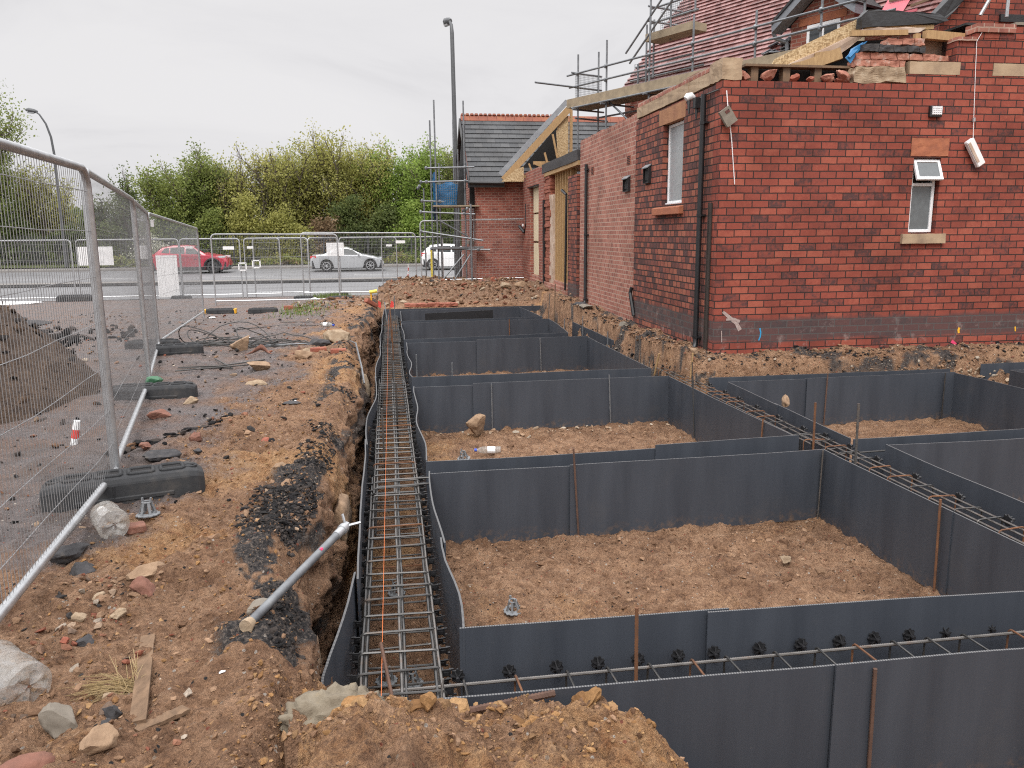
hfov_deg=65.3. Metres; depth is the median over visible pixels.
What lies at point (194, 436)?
rock
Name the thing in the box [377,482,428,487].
rebar
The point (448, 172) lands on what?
tree
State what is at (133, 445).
tarmac rubble
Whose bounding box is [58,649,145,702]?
straw tuft
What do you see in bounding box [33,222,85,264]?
bush
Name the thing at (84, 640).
rock
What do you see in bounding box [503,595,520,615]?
bar support
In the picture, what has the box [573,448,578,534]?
steel pin
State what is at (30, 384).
spoil heap
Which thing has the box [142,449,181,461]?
rock
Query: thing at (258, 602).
rock
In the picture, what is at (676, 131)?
window
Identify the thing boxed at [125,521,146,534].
brick
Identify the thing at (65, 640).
rock
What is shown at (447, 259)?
car
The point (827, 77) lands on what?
rubble stone
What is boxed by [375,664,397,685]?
bar support
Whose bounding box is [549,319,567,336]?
formwork sheet
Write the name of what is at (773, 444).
formwork sheet
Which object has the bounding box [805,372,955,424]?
formwork sheet
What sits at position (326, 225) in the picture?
bush
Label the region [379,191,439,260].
bush
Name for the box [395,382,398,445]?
steel pin
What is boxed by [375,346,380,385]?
formwork sheet
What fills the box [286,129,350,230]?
tree
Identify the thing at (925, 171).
window
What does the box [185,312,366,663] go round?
tarmac rubble
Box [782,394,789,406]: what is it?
rock
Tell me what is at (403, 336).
formwork sheet
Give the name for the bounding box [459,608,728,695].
formwork sheet
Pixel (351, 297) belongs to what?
fence foot
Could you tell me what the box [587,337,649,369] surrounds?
formwork sheet
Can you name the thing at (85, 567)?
rock
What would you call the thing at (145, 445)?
rock
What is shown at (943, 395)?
steel pin
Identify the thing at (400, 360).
reinforcement cage
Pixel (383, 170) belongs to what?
tree
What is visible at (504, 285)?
rock
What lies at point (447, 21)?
street lamp
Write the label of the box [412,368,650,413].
formwork sheet
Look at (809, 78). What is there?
rubble stone
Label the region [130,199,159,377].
fence panel
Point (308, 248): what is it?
fence panel
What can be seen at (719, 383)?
formwork sheet
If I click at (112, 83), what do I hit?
sky
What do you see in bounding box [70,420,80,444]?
tape roll
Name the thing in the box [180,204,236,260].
bush
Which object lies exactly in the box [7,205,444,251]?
wood
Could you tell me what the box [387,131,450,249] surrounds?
tree
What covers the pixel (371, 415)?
formwork sheet
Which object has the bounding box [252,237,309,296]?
fence panel
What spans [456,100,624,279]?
gabled wing
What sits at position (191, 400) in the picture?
rock
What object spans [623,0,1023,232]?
tiled house
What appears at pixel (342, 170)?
tree
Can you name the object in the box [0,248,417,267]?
verge
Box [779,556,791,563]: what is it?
rock
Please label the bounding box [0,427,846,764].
soil clods
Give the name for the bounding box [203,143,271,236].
tree
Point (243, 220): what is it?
bush
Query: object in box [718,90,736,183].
hanging box
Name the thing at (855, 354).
rubble
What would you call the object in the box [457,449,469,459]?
bar support
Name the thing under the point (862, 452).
rebar
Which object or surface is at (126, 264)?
weeds
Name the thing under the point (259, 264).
square frame
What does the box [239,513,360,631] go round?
steel prop
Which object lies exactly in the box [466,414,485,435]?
pointed stone
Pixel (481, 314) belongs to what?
offcut sheet
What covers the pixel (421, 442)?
formwork sheet
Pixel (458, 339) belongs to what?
formwork sheet
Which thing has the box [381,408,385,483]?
steel pin
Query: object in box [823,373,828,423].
steel pin
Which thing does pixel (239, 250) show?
fence panel
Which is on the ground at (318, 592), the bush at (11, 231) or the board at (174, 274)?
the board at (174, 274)
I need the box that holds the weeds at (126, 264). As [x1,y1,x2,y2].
[87,255,142,267]
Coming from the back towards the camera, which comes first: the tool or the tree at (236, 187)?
the tree at (236, 187)
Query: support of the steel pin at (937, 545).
on the ground at (318, 592)
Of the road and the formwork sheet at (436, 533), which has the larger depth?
the road
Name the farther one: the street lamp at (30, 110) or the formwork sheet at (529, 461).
the street lamp at (30, 110)
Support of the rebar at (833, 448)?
on the reinforcement cage at (1007, 520)
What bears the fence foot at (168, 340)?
on the ground at (318, 592)
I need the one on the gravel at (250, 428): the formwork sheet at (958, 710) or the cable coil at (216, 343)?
the cable coil at (216, 343)
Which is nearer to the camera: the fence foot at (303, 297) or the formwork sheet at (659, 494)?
the formwork sheet at (659, 494)
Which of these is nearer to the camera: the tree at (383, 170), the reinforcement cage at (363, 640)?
the reinforcement cage at (363, 640)
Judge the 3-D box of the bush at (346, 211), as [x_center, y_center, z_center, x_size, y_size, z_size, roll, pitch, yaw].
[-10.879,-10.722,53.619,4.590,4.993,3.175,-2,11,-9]
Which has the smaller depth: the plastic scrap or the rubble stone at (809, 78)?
the plastic scrap
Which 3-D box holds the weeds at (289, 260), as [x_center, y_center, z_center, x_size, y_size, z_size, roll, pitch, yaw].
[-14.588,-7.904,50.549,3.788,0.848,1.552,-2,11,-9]
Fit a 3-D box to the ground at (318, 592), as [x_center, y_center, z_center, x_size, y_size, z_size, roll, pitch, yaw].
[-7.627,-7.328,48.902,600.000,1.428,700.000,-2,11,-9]
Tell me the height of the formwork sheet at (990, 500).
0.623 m
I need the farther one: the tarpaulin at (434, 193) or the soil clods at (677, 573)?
the tarpaulin at (434, 193)
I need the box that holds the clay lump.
[278,681,384,733]
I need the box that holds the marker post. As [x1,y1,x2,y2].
[430,250,432,276]
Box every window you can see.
[665,120,683,204]
[908,159,943,232]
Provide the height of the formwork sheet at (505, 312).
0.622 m
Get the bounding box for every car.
[153,245,232,272]
[310,247,383,271]
[420,244,461,269]
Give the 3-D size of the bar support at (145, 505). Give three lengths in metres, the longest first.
0.130 x 0.130 x 0.100 m
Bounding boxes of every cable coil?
[178,321,278,347]
[236,327,311,347]
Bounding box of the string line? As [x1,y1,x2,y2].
[381,319,388,695]
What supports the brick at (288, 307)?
on the ground at (318, 592)
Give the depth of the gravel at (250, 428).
8.55 m
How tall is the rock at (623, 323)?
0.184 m
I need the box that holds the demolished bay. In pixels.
[518,149,579,296]
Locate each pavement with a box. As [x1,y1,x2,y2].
[0,263,420,270]
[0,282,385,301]
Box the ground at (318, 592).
[0,262,1023,767]
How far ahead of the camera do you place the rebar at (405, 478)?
6.55 m
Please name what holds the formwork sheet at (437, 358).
on the ground at (318, 592)
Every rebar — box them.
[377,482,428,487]
[381,476,428,480]
[802,447,847,450]
[833,450,884,454]
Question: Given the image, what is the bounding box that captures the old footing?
[397,302,536,308]
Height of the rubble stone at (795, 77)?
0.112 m
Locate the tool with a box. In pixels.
[369,289,376,299]
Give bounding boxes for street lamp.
[25,108,68,266]
[443,17,461,276]
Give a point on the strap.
(260, 347)
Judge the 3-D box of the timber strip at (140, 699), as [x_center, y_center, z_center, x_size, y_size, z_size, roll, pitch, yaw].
[-1.356,1.071,2.937,0.054,0.052,0.688,-5,11,-21]
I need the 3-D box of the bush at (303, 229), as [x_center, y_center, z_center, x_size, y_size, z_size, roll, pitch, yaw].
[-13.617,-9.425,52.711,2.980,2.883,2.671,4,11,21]
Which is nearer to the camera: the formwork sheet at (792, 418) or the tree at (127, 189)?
the formwork sheet at (792, 418)
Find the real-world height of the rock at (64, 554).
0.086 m
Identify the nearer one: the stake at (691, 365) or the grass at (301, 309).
the stake at (691, 365)
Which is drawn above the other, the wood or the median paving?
the wood
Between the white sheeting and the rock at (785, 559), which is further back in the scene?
the white sheeting
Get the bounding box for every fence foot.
[39,461,205,512]
[56,294,91,301]
[112,381,197,400]
[125,338,180,348]
[149,342,203,355]
[171,295,191,298]
[204,308,236,313]
[248,307,277,313]
[294,295,313,298]
[327,295,352,298]
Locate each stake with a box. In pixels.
[554,284,555,321]
[653,353,659,375]
[689,353,693,379]
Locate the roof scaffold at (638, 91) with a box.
[535,0,1009,173]
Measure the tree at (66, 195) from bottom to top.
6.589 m
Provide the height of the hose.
0.222 m
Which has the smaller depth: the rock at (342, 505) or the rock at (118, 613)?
the rock at (118, 613)
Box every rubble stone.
[741,70,750,80]
[760,69,776,80]
[789,73,799,81]
[806,76,814,81]
[820,73,834,81]
[834,78,842,82]
[836,70,850,82]
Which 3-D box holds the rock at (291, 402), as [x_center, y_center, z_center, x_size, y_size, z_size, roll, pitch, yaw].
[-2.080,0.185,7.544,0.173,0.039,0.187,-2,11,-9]
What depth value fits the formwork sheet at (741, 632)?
4.07 m
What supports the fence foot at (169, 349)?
on the ground at (318, 592)
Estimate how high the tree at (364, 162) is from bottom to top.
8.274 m
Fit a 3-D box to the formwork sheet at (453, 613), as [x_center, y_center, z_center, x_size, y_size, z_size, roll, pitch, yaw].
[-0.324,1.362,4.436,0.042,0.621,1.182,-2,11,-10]
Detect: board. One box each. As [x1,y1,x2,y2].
[77,246,113,265]
[155,255,179,296]
[326,243,343,255]
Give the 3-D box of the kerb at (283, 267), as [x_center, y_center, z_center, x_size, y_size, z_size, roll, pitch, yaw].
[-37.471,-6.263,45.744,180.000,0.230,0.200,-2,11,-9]
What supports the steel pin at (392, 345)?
attached to the reinforcement cage at (400, 360)
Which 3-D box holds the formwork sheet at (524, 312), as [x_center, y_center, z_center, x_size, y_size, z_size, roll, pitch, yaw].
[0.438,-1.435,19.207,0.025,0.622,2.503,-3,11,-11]
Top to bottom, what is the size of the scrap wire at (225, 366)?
0.056 m
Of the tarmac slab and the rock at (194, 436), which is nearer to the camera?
the rock at (194, 436)
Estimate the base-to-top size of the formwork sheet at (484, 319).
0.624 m
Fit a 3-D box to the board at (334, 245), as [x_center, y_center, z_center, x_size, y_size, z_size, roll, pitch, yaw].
[-6.073,-4.623,27.413,0.586,0.450,0.006,-2,11,-9]
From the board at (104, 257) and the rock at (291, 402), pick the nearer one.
the rock at (291, 402)
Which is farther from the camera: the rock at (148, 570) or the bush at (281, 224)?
the bush at (281, 224)
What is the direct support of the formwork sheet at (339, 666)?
on the ground at (318, 592)
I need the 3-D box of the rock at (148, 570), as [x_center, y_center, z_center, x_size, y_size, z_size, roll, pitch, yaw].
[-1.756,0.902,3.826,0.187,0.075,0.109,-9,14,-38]
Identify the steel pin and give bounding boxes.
[379,642,392,694]
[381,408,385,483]
[391,352,393,399]
[392,329,393,375]
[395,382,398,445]
[440,678,443,697]
[453,689,555,712]
[491,384,492,428]
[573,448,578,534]
[608,375,610,422]
[634,607,638,680]
[692,376,694,436]
[761,419,763,436]
[812,403,816,449]
[817,450,823,518]
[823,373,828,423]
[854,403,859,464]
[866,668,877,767]
[933,499,941,590]
[941,372,945,417]
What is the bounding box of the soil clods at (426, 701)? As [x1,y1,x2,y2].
[253,670,624,726]
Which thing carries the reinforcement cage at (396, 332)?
on the ground at (318, 592)
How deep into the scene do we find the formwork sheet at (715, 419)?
9.17 m
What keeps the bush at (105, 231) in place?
on the verge
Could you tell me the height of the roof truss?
3.269 m
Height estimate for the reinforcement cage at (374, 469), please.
0.333 m
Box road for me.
[0,266,454,283]
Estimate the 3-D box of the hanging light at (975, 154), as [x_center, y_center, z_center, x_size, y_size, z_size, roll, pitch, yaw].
[6.354,-3.872,10.855,0.310,1.799,0.093,-2,11,-9]
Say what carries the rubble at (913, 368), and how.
on the ground at (318, 592)
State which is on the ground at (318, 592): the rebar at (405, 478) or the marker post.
the marker post
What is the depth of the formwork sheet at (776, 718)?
3.44 m
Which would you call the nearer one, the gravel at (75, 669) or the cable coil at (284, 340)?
the gravel at (75, 669)
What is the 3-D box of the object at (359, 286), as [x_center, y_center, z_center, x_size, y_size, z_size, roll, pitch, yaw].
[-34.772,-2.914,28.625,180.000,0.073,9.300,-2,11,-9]
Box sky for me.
[0,0,682,237]
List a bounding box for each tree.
[0,78,37,255]
[0,159,51,257]
[1,161,79,248]
[78,192,118,244]
[103,161,149,251]
[126,152,220,244]
[169,137,234,243]
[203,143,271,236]
[206,158,250,241]
[225,137,299,252]
[241,139,308,227]
[261,136,328,229]
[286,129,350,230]
[304,118,385,247]
[332,142,393,249]
[342,133,400,244]
[350,138,432,248]
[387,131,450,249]
[409,144,461,245]
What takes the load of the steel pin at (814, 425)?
attached to the reinforcement cage at (1007, 520)
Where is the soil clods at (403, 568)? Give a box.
[370,449,440,695]
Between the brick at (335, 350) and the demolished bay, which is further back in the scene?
the demolished bay
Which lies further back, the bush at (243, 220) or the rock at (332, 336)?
the bush at (243, 220)
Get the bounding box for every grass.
[268,298,347,318]
[310,291,360,297]
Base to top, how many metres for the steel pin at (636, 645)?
0.750 m
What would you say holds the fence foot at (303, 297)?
on the ground at (318, 592)
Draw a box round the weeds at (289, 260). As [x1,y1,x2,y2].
[251,252,307,264]
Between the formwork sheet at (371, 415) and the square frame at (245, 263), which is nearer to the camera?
the formwork sheet at (371, 415)
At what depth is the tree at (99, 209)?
54.73 m
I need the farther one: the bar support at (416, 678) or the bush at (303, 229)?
the bush at (303, 229)
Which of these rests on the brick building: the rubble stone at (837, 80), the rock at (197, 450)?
the rubble stone at (837, 80)
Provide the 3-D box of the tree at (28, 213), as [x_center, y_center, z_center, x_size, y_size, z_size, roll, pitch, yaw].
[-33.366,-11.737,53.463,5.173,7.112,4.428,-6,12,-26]
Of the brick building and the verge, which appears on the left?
the verge
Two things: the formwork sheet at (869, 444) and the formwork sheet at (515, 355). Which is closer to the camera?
the formwork sheet at (869, 444)
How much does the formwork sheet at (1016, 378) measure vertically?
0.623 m
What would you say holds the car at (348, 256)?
on the road
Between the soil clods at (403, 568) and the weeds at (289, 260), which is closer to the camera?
the soil clods at (403, 568)
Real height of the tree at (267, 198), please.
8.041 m
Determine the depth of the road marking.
28.19 m
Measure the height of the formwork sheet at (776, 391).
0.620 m
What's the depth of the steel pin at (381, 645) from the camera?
3.44 m
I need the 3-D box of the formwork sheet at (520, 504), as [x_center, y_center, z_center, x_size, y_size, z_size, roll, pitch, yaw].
[-0.019,0.988,6.466,1.288,0.624,0.016,-2,11,-9]
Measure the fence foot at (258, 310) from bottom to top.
0.142 m
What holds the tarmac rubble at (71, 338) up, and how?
on the ground at (318, 592)
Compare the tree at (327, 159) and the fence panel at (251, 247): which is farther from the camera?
the tree at (327, 159)
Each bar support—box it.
[135,497,160,517]
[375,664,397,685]
[388,581,405,596]
[407,667,423,687]
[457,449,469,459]
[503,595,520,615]
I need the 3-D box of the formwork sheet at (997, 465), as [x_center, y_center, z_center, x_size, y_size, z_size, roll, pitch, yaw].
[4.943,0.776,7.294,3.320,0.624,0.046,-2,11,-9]
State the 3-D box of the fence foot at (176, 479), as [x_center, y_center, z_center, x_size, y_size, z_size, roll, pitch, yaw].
[-2.402,0.624,4.959,0.914,0.180,0.298,-6,12,-25]
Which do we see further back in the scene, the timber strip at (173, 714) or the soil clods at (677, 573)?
the soil clods at (677, 573)
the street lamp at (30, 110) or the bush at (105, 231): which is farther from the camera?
the bush at (105, 231)
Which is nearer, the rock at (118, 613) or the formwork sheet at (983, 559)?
the rock at (118, 613)
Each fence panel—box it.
[0,138,120,622]
[0,239,75,298]
[75,238,182,296]
[80,168,150,468]
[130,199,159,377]
[148,212,204,338]
[179,238,243,297]
[210,234,340,305]
[243,238,282,297]
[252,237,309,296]
[300,232,416,295]
[307,237,338,293]
[338,236,397,291]
[381,236,443,284]
[419,218,523,279]
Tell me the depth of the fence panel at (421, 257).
25.58 m
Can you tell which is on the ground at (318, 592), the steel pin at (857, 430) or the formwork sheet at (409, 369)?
the formwork sheet at (409, 369)
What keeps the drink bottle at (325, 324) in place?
on the ground at (318, 592)
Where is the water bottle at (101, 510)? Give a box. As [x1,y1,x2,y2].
[97,506,106,515]
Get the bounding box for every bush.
[0,211,49,264]
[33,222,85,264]
[76,216,134,263]
[122,233,169,261]
[139,200,195,246]
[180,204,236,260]
[210,188,275,262]
[249,201,315,261]
[278,219,323,261]
[297,213,348,257]
[323,186,378,253]
[358,193,408,259]
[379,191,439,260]
[421,208,461,250]
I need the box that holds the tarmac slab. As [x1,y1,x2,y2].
[28,320,51,326]
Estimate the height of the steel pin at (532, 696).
0.037 m
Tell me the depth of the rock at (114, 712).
2.69 m
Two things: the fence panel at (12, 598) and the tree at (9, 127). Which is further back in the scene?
the tree at (9, 127)
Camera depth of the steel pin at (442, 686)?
3.39 m
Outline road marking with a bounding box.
[54,294,363,300]
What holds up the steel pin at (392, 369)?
attached to the reinforcement cage at (374, 469)
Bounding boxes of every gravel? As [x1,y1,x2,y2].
[0,301,365,527]
[0,444,284,765]
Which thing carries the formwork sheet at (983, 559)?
on the ground at (318, 592)
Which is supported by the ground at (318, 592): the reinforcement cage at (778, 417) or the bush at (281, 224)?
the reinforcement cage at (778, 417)
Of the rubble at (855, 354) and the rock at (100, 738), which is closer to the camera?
the rock at (100, 738)
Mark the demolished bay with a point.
(550, 229)
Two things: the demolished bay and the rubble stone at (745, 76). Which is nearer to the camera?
the rubble stone at (745, 76)
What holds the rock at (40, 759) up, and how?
on the ground at (318, 592)
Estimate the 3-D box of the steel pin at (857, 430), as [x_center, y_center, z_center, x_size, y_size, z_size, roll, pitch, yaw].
[2.857,0.614,6.639,0.035,0.920,0.023,-2,11,-9]
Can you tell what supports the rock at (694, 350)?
on the ground at (318, 592)
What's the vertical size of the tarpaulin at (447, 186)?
0.770 m
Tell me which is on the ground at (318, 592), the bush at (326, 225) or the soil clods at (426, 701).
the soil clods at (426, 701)
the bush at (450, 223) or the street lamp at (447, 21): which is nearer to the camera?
the street lamp at (447, 21)
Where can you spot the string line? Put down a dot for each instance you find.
(384, 542)
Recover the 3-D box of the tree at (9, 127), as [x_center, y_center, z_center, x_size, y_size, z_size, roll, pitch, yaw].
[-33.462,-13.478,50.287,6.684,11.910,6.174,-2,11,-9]
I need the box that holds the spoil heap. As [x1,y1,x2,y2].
[0,305,100,424]
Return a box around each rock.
[0,751,54,767]
[38,702,77,738]
[50,542,89,563]
[60,636,69,643]
[69,561,95,575]
[69,612,86,621]
[76,633,94,646]
[79,723,118,755]
[92,591,105,600]
[100,705,122,719]
[100,718,110,724]
[109,608,126,618]
[125,561,165,580]
[129,576,155,596]
[139,442,151,449]
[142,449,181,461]
[146,409,171,418]
[183,396,198,404]
[189,432,201,441]
[193,448,202,453]
[229,335,248,350]
[245,380,268,384]
[246,361,269,370]
[246,598,266,614]
[270,462,285,469]
[282,400,300,404]
[294,350,312,359]
[307,338,331,345]
[317,636,321,667]
[323,329,350,342]
[333,489,351,541]
[362,374,370,397]
[500,282,511,288]
[514,281,526,287]
[579,304,592,308]
[619,321,628,326]
[690,348,697,353]
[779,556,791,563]
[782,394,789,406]
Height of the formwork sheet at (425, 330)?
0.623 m
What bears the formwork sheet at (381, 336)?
on the ground at (318, 592)
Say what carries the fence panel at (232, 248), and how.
on the ground at (318, 592)
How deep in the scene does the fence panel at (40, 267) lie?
26.19 m
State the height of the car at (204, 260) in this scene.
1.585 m
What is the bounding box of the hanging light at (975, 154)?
[964,33,984,167]
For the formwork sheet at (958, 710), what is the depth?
3.55 m
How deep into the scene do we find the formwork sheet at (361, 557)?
5.32 m
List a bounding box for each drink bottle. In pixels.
[323,322,334,326]
[474,446,494,453]
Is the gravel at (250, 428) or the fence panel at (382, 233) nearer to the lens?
the gravel at (250, 428)
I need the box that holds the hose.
[256,340,364,383]
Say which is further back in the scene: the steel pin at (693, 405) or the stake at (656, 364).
the stake at (656, 364)
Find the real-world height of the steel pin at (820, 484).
0.620 m
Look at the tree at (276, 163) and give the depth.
56.11 m
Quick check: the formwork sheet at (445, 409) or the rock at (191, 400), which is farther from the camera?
the formwork sheet at (445, 409)
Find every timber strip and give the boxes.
[130,634,154,723]
[134,705,190,731]
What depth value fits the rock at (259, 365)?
9.48 m
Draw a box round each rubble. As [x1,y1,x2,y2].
[35,325,137,346]
[104,412,233,455]
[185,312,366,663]
[285,275,553,312]
[425,345,1008,438]
[557,293,1023,391]
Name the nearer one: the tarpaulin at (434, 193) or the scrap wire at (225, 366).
the scrap wire at (225, 366)
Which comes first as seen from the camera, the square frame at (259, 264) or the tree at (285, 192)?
the square frame at (259, 264)
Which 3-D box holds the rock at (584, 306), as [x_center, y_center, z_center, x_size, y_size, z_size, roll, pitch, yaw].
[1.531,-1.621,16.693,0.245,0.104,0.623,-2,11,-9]
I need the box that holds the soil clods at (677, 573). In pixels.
[427,418,980,626]
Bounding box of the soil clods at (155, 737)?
[0,373,353,767]
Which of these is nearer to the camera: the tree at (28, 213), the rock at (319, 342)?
the rock at (319, 342)
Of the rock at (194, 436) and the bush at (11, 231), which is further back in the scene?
the bush at (11, 231)
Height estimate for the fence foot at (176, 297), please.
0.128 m
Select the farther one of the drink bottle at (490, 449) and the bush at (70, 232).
the bush at (70, 232)
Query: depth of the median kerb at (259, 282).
36.59 m
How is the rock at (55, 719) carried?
on the ground at (318, 592)
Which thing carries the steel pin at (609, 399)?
on the ground at (318, 592)
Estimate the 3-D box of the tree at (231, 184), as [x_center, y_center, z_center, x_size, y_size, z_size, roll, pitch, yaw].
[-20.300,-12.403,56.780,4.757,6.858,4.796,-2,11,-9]
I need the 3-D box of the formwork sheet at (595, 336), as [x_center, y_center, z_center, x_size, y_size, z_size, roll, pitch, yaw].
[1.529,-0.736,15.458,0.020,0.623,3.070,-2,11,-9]
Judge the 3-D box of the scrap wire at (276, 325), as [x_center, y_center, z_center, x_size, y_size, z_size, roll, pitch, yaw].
[-4.200,-1.103,15.373,2.051,0.040,0.778,0,11,3]
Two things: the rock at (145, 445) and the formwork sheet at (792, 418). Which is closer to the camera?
the rock at (145, 445)
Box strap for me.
[246,344,271,354]
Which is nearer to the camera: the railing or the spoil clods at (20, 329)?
the spoil clods at (20, 329)
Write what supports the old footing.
on the ground at (318, 592)
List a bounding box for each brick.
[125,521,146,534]
[284,305,292,309]
[310,346,326,351]
[330,348,346,353]
[364,298,378,307]
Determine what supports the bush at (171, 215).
on the verge
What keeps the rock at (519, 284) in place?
on the ground at (318, 592)
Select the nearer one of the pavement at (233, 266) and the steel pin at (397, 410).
the steel pin at (397, 410)
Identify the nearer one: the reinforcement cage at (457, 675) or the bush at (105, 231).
the reinforcement cage at (457, 675)
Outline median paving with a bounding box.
[0,276,454,284]
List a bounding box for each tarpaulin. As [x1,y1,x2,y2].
[432,172,435,221]
[437,182,456,204]
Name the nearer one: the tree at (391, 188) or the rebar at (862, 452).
the rebar at (862, 452)
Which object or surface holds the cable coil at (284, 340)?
on the ground at (318, 592)
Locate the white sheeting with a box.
[0,301,44,304]
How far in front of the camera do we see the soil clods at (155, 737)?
3.48 m
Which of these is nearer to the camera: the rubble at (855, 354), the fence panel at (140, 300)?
the fence panel at (140, 300)
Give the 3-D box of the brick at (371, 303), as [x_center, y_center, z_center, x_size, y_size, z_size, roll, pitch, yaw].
[-3.397,-1.954,19.278,0.161,0.101,0.340,11,-13,46]
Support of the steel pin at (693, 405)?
on the ground at (318, 592)
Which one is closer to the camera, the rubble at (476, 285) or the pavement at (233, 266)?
the rubble at (476, 285)
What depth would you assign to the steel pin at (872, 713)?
3.49 m
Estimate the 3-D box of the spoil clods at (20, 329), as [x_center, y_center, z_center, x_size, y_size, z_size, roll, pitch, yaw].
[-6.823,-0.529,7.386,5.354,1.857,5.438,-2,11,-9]
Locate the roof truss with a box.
[501,108,572,181]
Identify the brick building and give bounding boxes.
[579,9,1023,353]
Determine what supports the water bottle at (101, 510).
on the ground at (318, 592)
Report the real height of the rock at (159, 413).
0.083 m
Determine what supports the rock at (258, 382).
on the ground at (318, 592)
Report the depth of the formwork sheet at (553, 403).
10.23 m
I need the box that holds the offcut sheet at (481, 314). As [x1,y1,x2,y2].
[425,310,492,319]
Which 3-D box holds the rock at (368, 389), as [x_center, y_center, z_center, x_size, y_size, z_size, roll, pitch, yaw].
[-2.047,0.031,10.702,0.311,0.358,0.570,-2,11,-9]
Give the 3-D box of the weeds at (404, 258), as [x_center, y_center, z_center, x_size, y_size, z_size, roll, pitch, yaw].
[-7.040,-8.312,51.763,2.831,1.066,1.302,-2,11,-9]
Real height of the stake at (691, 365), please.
0.443 m
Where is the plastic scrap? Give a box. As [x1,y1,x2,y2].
[145,376,163,382]
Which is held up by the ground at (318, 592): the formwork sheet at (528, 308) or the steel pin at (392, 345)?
the formwork sheet at (528, 308)
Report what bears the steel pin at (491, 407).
on the ground at (318, 592)
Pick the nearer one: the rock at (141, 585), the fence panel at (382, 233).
the rock at (141, 585)
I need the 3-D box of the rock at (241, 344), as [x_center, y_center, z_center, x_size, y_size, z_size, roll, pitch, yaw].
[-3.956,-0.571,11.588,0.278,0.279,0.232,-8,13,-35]
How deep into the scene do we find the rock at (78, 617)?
3.37 m
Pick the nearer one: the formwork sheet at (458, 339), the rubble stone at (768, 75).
the rubble stone at (768, 75)
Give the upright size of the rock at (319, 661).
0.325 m
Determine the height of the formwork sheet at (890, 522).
0.622 m
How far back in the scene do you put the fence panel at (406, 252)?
28.21 m
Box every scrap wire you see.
[175,358,264,371]
[234,325,318,329]
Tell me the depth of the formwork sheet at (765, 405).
9.27 m
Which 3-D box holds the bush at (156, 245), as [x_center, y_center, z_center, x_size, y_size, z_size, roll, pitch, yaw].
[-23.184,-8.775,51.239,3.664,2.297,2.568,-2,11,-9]
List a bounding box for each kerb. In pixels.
[0,264,420,272]
[0,277,452,287]
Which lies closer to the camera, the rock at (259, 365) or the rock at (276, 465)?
the rock at (276, 465)
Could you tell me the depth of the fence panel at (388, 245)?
27.68 m
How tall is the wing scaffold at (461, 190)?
6.080 m
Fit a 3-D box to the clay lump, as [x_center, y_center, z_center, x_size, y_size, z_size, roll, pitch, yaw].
[-0.624,1.139,2.691,0.424,0.276,0.274,2,9,-21]
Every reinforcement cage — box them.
[348,477,456,699]
[365,379,427,535]
[377,340,409,409]
[381,315,403,358]
[393,624,1023,695]
[656,367,830,450]
[799,432,1023,544]
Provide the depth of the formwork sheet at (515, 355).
14.28 m
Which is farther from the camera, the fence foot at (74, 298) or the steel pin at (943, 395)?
the fence foot at (74, 298)
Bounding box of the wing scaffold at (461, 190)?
[417,100,489,280]
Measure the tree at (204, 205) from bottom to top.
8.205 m
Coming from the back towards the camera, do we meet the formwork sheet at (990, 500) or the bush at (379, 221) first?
the bush at (379, 221)
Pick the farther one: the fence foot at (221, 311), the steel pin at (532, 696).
the fence foot at (221, 311)
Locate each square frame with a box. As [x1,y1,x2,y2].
[238,262,246,270]
[252,260,260,267]
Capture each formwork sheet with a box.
[321,572,359,685]
[357,439,368,636]
[365,378,377,496]
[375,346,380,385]
[380,330,382,350]
[383,305,539,320]
[401,307,518,320]
[401,317,542,322]
[401,323,404,348]
[402,319,548,338]
[404,333,566,370]
[406,341,476,376]
[406,342,412,411]
[409,662,851,767]
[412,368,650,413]
[413,386,426,503]
[414,385,472,433]
[426,448,654,524]
[429,471,445,614]
[430,466,569,544]
[440,537,465,695]
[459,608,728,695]
[473,376,668,430]
[477,336,587,373]
[519,307,541,316]
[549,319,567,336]
[570,449,822,535]
[572,322,613,348]
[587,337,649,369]
[655,435,798,459]
[667,376,791,441]
[705,591,1023,674]
[708,369,949,402]
[727,382,777,425]
[730,379,806,416]
[775,403,850,460]
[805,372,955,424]
[819,449,953,595]
[828,648,1023,767]
[852,429,1023,477]
[883,444,1023,541]
[890,438,1023,501]
[946,512,1023,594]
[950,373,1023,430]
[979,362,1023,379]
[1008,370,1023,387]
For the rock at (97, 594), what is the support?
on the ground at (318, 592)
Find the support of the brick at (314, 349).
on the ground at (318, 592)
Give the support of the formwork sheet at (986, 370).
on the ground at (318, 592)
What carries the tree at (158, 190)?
on the verge
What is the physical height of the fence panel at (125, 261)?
2.041 m
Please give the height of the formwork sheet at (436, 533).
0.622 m
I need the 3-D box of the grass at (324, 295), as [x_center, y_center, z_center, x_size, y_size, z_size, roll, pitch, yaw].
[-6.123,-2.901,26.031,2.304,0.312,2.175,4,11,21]
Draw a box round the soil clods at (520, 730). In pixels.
[218,659,687,767]
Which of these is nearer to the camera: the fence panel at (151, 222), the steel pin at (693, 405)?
the steel pin at (693, 405)
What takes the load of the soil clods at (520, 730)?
on the ground at (318, 592)
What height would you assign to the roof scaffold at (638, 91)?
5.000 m
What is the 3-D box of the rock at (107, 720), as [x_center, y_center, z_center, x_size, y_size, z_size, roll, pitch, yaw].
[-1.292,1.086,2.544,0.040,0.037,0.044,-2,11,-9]
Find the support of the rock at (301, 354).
on the ground at (318, 592)
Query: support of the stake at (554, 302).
on the ground at (318, 592)
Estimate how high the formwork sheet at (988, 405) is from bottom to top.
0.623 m
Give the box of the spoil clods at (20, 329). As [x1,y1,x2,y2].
[0,301,99,417]
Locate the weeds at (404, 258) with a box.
[383,250,419,263]
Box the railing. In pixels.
[0,232,453,266]

